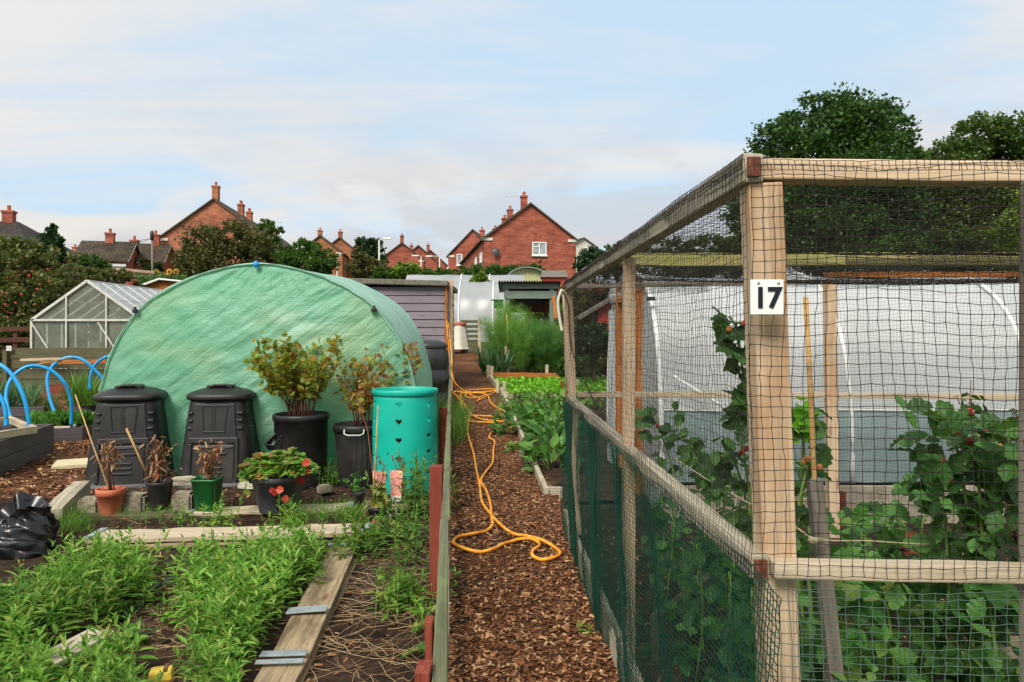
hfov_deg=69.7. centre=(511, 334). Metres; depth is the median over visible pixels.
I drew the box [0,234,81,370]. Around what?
apple tree
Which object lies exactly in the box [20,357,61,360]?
loose board
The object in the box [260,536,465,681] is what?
straw
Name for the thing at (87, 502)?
stone sett
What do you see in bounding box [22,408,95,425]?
herb plant
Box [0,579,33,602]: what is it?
weed clump
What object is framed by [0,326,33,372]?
rail fence
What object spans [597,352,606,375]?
garden bush
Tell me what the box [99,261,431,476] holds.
polytunnel
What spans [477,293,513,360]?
asparagus plant
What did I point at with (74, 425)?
timber surround
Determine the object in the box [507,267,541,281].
arched shed
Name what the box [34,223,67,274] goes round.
conifer
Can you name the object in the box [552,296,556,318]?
orange plank
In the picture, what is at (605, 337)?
garden bush
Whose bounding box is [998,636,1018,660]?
broken board
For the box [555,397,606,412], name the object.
leafy plant
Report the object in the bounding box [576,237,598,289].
brick house
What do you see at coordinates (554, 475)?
bed soil
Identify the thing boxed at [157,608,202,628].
weed clump
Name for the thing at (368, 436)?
bramble stem
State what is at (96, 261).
garden bush
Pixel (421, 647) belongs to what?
weed clump
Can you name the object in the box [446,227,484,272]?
brick house
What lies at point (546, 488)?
bed edging
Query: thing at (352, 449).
dustbin
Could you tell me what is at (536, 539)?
garden hose
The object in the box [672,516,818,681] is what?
raspberry cane
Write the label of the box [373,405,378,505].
bamboo cane
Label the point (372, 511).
plant pot
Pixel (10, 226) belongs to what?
brick house
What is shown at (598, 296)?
garden bush
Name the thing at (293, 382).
currant bush
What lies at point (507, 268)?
hedge bush
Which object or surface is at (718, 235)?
garden bush
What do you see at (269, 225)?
garden tree
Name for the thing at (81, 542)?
weed clump
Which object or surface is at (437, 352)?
water butt
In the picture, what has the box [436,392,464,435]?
long grass
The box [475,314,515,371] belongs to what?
asparagus plant
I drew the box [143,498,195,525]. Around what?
weed clump
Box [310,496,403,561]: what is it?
weed clump
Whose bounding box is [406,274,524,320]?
polytunnel
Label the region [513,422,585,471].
comfrey
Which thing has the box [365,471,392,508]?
rose cutting
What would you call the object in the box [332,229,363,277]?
brick house
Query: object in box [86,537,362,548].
scaffold plank
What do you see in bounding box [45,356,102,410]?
pipe hoop
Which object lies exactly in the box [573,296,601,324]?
garden bush
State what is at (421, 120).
sky
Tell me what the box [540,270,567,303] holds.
garden shed
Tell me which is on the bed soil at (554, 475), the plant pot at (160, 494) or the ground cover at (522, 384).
the ground cover at (522, 384)
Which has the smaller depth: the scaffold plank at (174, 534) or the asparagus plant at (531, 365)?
the scaffold plank at (174, 534)
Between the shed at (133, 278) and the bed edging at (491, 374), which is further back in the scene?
the shed at (133, 278)
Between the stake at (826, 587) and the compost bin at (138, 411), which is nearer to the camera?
the stake at (826, 587)
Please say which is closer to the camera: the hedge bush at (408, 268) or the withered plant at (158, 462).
the withered plant at (158, 462)
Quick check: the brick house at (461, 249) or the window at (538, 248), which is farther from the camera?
the brick house at (461, 249)
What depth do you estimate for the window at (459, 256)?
82.16 m
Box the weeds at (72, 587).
[0,525,251,681]
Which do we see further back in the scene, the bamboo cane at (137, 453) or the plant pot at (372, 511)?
the bamboo cane at (137, 453)
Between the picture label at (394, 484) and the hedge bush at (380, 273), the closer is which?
the picture label at (394, 484)
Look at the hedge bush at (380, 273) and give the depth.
47.37 m
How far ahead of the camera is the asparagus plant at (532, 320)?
20.85 m
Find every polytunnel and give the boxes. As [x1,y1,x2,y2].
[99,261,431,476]
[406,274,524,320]
[453,281,515,341]
[606,273,1018,527]
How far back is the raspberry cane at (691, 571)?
3.37 m
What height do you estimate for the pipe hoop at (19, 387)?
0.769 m
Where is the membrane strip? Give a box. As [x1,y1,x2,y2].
[111,570,191,619]
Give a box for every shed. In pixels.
[115,268,164,284]
[129,274,163,285]
[143,278,180,289]
[348,278,457,390]
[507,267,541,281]
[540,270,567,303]
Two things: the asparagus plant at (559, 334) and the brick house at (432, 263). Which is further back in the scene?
the brick house at (432, 263)
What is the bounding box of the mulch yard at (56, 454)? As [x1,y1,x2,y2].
[0,377,94,500]
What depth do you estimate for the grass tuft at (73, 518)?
5.43 m
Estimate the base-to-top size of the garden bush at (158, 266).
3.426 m
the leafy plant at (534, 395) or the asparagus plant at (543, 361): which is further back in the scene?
the asparagus plant at (543, 361)
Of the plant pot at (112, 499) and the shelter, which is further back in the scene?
the shelter
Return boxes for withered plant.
[89,430,125,489]
[139,434,180,482]
[193,439,227,479]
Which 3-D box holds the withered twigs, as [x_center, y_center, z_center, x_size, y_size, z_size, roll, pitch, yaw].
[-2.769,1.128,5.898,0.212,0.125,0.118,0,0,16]
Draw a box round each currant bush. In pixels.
[243,330,349,415]
[327,343,394,425]
[381,341,426,383]
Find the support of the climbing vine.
on the ground at (117, 330)
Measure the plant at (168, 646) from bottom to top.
0.022 m
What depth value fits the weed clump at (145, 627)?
3.39 m
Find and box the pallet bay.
[461,318,480,352]
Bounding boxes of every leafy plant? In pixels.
[488,405,558,435]
[490,401,550,419]
[494,392,561,405]
[502,439,537,451]
[505,389,591,419]
[508,396,585,432]
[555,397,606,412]
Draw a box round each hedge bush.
[369,265,405,278]
[390,261,421,278]
[417,266,446,274]
[444,265,471,274]
[467,262,507,274]
[495,263,525,274]
[521,262,545,269]
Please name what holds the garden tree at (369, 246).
on the ground at (117, 330)
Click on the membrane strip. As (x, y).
(138, 606)
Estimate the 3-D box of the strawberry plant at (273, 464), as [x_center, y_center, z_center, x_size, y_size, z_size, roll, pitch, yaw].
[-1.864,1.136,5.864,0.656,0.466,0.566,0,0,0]
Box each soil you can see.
[0,462,502,681]
[515,360,972,502]
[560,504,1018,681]
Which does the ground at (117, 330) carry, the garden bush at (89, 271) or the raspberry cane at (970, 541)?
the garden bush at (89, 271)
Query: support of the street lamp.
on the ground at (117, 330)
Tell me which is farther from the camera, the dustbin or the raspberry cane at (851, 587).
the dustbin
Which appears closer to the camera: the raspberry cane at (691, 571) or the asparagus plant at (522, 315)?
the raspberry cane at (691, 571)
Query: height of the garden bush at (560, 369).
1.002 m
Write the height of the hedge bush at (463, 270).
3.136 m
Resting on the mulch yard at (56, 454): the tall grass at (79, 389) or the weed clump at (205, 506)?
the tall grass at (79, 389)
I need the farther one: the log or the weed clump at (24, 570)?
the weed clump at (24, 570)
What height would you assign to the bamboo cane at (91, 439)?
0.730 m
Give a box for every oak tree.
[717,82,941,278]
[900,109,1023,277]
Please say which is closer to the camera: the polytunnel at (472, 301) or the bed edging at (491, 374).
the bed edging at (491, 374)
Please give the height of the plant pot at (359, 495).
0.130 m
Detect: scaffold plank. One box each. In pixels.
[27,628,113,666]
[84,523,371,543]
[85,507,187,520]
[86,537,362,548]
[186,501,352,515]
[254,543,356,681]
[300,551,361,681]
[358,500,428,510]
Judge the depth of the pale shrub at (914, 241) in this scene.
23.63 m
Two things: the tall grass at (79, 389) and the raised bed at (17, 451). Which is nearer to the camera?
the raised bed at (17, 451)
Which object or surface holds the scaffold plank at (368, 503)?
on the soil at (245, 520)
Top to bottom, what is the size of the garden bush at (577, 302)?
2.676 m
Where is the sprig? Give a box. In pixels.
[342,470,366,494]
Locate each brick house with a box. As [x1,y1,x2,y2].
[0,205,81,317]
[75,229,139,279]
[129,230,173,273]
[160,182,303,274]
[303,228,348,277]
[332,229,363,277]
[386,233,424,274]
[409,243,438,270]
[426,243,447,269]
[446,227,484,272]
[460,192,578,297]
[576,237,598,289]
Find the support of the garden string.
attached to the stake at (826, 587)
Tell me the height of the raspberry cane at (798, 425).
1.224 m
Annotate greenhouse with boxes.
[30,280,162,368]
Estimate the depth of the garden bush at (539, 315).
28.13 m
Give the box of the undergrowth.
[134,272,187,283]
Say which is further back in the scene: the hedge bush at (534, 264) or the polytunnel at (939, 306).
the hedge bush at (534, 264)
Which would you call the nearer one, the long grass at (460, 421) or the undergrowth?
the long grass at (460, 421)
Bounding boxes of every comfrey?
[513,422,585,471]
[518,401,585,453]
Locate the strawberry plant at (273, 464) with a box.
[236,447,319,509]
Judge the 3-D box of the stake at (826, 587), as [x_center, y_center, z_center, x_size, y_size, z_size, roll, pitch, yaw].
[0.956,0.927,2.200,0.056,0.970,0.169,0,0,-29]
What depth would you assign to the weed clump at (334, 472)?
6.93 m
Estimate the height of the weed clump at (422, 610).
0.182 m
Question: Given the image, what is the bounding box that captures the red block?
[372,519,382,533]
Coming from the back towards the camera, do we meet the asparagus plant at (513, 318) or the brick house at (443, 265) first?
the brick house at (443, 265)
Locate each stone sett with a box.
[77,495,98,512]
[122,491,148,511]
[171,490,194,511]
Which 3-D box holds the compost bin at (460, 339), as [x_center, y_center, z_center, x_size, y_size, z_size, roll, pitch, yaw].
[-1.832,0.026,25.500,0.668,0.930,0.668,0,0,45]
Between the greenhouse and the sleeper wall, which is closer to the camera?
the sleeper wall
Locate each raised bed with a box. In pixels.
[0,400,47,424]
[0,424,53,474]
[53,424,92,441]
[74,397,95,410]
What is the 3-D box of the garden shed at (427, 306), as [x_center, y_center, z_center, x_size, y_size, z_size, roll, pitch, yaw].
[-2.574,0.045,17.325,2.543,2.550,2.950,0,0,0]
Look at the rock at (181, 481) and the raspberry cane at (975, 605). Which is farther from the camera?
the rock at (181, 481)
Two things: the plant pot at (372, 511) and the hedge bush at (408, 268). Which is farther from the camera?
the hedge bush at (408, 268)
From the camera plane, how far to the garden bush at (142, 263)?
49.82 m
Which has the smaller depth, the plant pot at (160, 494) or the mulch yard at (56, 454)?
the plant pot at (160, 494)
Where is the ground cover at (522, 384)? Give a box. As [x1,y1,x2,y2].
[493,375,606,395]
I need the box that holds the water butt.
[423,339,448,404]
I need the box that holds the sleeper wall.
[2,348,111,386]
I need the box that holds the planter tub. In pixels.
[264,411,329,489]
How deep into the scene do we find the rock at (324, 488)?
6.55 m
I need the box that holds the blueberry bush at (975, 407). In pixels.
[952,380,1017,544]
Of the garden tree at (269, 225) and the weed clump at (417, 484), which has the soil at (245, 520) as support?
the weed clump at (417, 484)
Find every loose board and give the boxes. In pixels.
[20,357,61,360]
[40,359,106,363]
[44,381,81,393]
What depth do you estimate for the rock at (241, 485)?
6.72 m
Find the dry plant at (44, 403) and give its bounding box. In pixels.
[17,391,68,410]
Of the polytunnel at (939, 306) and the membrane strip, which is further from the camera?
the polytunnel at (939, 306)
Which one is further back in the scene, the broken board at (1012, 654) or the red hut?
the red hut
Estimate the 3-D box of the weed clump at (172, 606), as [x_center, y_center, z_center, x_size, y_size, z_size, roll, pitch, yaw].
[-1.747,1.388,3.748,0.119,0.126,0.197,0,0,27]
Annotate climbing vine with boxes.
[79,299,131,347]
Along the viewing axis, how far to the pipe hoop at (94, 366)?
12.18 m
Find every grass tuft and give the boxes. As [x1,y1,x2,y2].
[50,496,108,532]
[105,504,187,523]
[272,495,363,523]
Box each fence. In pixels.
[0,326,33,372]
[414,363,450,681]
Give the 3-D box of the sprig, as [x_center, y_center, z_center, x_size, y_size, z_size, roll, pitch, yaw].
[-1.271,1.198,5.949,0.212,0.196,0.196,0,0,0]
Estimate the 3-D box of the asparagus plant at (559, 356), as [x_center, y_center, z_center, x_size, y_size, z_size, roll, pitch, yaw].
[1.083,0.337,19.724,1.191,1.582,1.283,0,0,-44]
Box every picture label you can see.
[373,471,385,489]
[390,470,402,516]
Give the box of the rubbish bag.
[0,492,59,559]
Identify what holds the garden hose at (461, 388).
on the path
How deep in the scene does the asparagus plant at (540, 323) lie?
21.30 m
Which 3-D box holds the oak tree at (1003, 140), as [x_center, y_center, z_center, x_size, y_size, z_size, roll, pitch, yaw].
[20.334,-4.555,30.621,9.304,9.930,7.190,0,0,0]
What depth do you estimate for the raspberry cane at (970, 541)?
2.35 m
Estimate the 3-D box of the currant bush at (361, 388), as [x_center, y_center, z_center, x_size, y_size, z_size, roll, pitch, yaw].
[-1.429,0.484,7.043,0.626,0.816,0.508,0,0,0]
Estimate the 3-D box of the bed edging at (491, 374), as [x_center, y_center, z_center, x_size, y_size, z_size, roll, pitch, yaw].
[0.362,1.052,17.364,2.027,0.552,3.509,0,0,0]
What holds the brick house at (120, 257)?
on the ground at (117, 330)
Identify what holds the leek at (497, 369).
on the ground at (117, 330)
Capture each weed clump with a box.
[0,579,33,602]
[9,562,46,583]
[70,535,107,552]
[123,621,160,647]
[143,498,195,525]
[147,593,182,618]
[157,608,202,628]
[178,490,244,526]
[203,500,234,526]
[273,493,311,526]
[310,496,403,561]
[317,458,339,485]
[356,517,398,545]
[364,566,460,621]
[393,450,461,520]
[401,641,424,658]
[403,594,435,632]
[577,621,592,634]
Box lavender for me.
[0,376,45,405]
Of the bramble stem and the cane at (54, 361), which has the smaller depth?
the bramble stem
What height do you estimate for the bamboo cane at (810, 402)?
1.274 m
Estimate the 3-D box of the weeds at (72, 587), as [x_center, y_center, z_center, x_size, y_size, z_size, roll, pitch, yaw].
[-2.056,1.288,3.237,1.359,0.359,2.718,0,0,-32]
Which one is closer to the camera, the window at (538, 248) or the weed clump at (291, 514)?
the weed clump at (291, 514)
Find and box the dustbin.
[333,420,372,488]
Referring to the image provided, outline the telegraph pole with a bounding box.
[70,231,162,270]
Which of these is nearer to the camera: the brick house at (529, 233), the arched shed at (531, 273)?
the arched shed at (531, 273)
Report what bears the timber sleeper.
on the soil at (245, 520)
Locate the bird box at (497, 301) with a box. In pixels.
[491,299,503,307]
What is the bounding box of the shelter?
[498,280,561,326]
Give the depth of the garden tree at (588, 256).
51.55 m
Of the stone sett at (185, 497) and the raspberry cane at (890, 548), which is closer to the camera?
the raspberry cane at (890, 548)
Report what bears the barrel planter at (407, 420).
on the soil at (245, 520)
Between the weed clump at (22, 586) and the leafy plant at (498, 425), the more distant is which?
the leafy plant at (498, 425)
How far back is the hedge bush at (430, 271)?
47.45 m
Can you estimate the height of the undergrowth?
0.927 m
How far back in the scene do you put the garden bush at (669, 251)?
39.01 m
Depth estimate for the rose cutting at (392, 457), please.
6.11 m
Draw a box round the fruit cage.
[556,153,1023,681]
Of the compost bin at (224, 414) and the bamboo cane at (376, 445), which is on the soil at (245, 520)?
the compost bin at (224, 414)
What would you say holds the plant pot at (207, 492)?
on the scaffold plank at (253, 509)
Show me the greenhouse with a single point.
(85, 301)
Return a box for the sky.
[0,0,1023,282]
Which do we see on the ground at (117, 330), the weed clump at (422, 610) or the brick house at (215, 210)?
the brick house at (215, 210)
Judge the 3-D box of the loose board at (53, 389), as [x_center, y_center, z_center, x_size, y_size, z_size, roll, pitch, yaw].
[-9.083,1.069,15.026,0.862,0.163,0.044,-7,1,-7]
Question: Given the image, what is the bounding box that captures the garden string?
[671,456,949,545]
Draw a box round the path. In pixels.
[448,349,618,681]
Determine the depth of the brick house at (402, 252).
100.01 m
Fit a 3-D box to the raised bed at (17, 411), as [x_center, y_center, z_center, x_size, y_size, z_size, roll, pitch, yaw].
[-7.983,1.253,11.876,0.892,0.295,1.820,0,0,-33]
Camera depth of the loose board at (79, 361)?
16.70 m
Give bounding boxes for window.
[456,254,461,265]
[531,242,547,256]
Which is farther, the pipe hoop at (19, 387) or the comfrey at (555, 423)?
the comfrey at (555, 423)
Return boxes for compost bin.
[84,384,177,489]
[175,384,259,488]
[454,322,469,348]
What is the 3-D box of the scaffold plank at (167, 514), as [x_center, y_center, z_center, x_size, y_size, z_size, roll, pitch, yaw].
[-2.935,1.420,5.822,0.790,0.056,0.253,0,0,-3]
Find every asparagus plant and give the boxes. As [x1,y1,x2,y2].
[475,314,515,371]
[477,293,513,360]
[486,298,530,371]
[497,303,531,365]
[502,314,538,372]
[513,315,544,368]
[518,316,553,372]
[526,322,563,372]
[532,316,555,364]
[535,316,563,348]
[536,323,563,372]
[551,320,579,361]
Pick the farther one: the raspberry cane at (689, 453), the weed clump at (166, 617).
the raspberry cane at (689, 453)
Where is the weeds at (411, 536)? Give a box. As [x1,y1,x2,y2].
[339,495,458,593]
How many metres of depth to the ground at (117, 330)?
28.26 m
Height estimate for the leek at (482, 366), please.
0.840 m
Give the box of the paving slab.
[51,458,87,469]
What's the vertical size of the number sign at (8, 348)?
0.112 m
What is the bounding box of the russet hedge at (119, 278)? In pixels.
[43,270,144,347]
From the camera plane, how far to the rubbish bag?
4.79 m
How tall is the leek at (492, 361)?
0.858 m
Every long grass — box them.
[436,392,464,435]
[450,392,479,445]
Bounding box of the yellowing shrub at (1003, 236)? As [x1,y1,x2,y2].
[976,189,1018,277]
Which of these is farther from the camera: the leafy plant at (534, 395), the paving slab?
the leafy plant at (534, 395)
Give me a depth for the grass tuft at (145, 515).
5.69 m
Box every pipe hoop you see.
[0,363,30,426]
[0,393,8,425]
[4,364,73,425]
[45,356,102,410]
[88,355,108,388]
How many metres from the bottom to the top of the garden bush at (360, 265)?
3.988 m
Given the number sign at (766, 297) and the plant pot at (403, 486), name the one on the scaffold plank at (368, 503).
the plant pot at (403, 486)
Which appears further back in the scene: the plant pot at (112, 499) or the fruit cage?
the plant pot at (112, 499)
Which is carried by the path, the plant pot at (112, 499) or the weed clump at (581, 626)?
the weed clump at (581, 626)
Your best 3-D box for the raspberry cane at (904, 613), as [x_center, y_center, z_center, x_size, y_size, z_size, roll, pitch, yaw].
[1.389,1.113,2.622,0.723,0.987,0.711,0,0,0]
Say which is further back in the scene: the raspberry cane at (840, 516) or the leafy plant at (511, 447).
the leafy plant at (511, 447)
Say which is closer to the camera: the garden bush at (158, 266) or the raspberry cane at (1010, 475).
the raspberry cane at (1010, 475)
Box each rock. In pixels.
[172,476,195,486]
[238,481,252,489]
[317,484,332,493]
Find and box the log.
[898,531,918,557]
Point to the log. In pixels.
(905, 552)
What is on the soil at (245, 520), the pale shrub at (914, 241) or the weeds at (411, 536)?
the weeds at (411, 536)
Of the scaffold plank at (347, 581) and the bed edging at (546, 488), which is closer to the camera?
the scaffold plank at (347, 581)
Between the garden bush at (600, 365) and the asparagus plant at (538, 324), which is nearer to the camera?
the garden bush at (600, 365)
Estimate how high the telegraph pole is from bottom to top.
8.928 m
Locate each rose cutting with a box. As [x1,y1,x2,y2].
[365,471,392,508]
[376,456,391,498]
[387,447,407,469]
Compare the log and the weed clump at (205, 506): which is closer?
the log
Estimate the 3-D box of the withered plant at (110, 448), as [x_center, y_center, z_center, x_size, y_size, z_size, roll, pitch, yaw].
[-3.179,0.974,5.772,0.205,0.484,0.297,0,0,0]
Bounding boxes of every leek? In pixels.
[472,347,486,374]
[473,346,499,369]
[484,346,510,371]
[496,346,515,372]
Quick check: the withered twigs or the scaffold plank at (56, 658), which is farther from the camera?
the withered twigs
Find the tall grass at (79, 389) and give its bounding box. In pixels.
[57,367,102,405]
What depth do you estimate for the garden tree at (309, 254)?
43.39 m
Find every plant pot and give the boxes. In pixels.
[95,485,125,514]
[145,478,173,510]
[190,475,223,511]
[248,475,308,514]
[352,490,365,507]
[367,504,391,521]
[392,476,405,503]
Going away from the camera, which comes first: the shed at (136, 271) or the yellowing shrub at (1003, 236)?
the yellowing shrub at (1003, 236)
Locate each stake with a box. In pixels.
[504,314,509,372]
[806,479,843,681]
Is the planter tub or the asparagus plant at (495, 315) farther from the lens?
the asparagus plant at (495, 315)
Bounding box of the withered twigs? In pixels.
[161,468,181,481]
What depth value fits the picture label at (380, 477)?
5.69 m
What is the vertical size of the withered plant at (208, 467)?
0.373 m
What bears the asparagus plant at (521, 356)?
on the bed soil at (554, 475)
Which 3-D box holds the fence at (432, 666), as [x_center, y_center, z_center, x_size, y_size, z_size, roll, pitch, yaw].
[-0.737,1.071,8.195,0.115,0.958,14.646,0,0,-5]
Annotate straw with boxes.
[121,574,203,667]
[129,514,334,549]
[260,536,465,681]
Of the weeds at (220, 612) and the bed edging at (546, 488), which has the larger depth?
the bed edging at (546, 488)
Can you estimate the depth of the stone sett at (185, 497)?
5.80 m
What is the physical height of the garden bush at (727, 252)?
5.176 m
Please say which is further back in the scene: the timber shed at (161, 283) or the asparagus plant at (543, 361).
the timber shed at (161, 283)
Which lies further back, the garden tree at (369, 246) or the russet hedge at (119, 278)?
the garden tree at (369, 246)
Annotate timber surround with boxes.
[0,416,37,438]
[54,411,93,428]
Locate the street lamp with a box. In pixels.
[378,237,390,259]
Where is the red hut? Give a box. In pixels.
[574,298,611,329]
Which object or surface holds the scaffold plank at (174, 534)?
on the scaffold plank at (175, 543)
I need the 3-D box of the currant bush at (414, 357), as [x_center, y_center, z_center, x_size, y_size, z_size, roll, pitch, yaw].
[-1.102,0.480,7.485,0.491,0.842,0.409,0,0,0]
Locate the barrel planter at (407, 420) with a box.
[372,386,437,494]
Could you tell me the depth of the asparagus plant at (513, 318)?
20.37 m
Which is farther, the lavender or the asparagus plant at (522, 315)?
the asparagus plant at (522, 315)
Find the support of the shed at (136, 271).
on the ground at (117, 330)
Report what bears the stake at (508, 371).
on the ground at (117, 330)
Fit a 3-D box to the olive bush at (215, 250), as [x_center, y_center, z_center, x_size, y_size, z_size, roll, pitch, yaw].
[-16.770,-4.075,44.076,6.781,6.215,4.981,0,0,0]
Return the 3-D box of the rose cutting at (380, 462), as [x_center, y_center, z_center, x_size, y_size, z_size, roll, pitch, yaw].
[-0.991,1.127,5.651,0.128,0.390,0.141,0,0,0]
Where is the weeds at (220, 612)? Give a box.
[164,508,328,681]
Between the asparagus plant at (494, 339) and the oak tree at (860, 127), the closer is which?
the asparagus plant at (494, 339)
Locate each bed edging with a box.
[487,365,558,395]
[496,379,578,497]
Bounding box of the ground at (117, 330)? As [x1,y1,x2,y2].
[0,322,646,504]
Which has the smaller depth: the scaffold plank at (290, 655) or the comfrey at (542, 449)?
the scaffold plank at (290, 655)
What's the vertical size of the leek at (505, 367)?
0.908 m
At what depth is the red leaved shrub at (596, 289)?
25.99 m
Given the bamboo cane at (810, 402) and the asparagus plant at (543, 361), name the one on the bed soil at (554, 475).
the asparagus plant at (543, 361)
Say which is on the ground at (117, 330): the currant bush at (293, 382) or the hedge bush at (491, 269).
the hedge bush at (491, 269)
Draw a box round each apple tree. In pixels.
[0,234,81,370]
[468,269,490,281]
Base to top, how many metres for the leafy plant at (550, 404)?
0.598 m
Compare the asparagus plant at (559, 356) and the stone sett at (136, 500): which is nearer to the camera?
the stone sett at (136, 500)
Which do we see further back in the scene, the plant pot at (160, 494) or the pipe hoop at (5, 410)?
the pipe hoop at (5, 410)
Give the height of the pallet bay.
1.250 m
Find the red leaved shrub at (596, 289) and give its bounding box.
[582,282,608,315]
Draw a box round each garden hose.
[446,321,561,560]
[448,323,496,400]
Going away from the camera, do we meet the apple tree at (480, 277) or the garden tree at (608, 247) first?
the apple tree at (480, 277)
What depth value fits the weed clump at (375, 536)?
5.10 m
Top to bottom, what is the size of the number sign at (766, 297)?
0.072 m
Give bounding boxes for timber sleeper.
[49,481,89,520]
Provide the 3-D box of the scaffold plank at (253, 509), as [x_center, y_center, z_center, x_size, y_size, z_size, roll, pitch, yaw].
[-1.926,1.416,5.944,1.293,0.061,0.224,0,0,-7]
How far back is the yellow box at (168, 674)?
3.00 m
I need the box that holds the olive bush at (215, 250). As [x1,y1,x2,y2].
[167,215,281,277]
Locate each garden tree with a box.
[255,218,284,261]
[269,236,339,274]
[350,236,389,264]
[572,245,616,282]
[603,240,620,281]
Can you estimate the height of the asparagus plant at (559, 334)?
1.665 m
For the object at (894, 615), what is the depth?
4.06 m
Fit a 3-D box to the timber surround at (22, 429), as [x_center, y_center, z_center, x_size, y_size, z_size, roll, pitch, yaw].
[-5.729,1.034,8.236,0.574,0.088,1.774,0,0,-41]
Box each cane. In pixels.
[34,357,72,364]
[75,394,108,489]
[126,428,151,482]
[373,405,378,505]
[619,462,744,654]
[635,401,749,581]
[650,567,741,662]
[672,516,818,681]
[697,437,751,681]
[709,306,754,607]
[731,460,923,628]
[731,513,915,681]
[747,397,848,681]
[803,297,825,681]
[803,502,969,681]
[846,470,958,661]
[878,396,1018,681]
[878,510,1018,681]
[948,412,1017,561]
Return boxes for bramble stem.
[356,392,374,501]
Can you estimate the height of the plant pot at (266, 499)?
0.300 m
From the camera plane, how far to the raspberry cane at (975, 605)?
2.31 m
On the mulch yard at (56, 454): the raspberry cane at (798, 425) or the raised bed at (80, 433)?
the raised bed at (80, 433)
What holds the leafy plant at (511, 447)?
on the path
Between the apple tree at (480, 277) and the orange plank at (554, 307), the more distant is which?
the apple tree at (480, 277)
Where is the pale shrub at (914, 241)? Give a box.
[831,233,930,278]
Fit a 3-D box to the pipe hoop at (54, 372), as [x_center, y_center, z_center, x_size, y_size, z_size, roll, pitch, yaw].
[-6.168,0.807,9.614,0.220,0.848,0.783,0,0,43]
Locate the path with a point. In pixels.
(468, 375)
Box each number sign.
[6,346,11,350]
[750,280,783,314]
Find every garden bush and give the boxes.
[55,262,134,335]
[71,253,112,273]
[137,256,150,269]
[144,261,164,271]
[343,252,386,278]
[525,300,562,325]
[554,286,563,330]
[555,354,599,378]
[573,289,588,326]
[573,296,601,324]
[574,322,608,382]
[588,282,607,301]
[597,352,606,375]
[619,238,711,276]
[674,233,742,278]
[715,233,741,278]
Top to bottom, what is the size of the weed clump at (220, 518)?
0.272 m
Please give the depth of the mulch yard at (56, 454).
7.70 m
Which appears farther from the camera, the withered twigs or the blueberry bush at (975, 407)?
the withered twigs
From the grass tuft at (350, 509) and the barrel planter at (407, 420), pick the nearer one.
the grass tuft at (350, 509)
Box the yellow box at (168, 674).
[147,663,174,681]
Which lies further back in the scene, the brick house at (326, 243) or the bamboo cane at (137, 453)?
the brick house at (326, 243)
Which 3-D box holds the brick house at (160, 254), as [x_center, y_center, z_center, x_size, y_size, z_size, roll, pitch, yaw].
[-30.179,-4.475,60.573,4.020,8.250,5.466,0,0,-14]
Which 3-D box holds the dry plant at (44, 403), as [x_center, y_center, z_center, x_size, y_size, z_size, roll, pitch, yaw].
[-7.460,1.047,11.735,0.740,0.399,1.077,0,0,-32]
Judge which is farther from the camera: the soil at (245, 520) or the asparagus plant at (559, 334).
the asparagus plant at (559, 334)
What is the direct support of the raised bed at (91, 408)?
on the mulch yard at (56, 454)

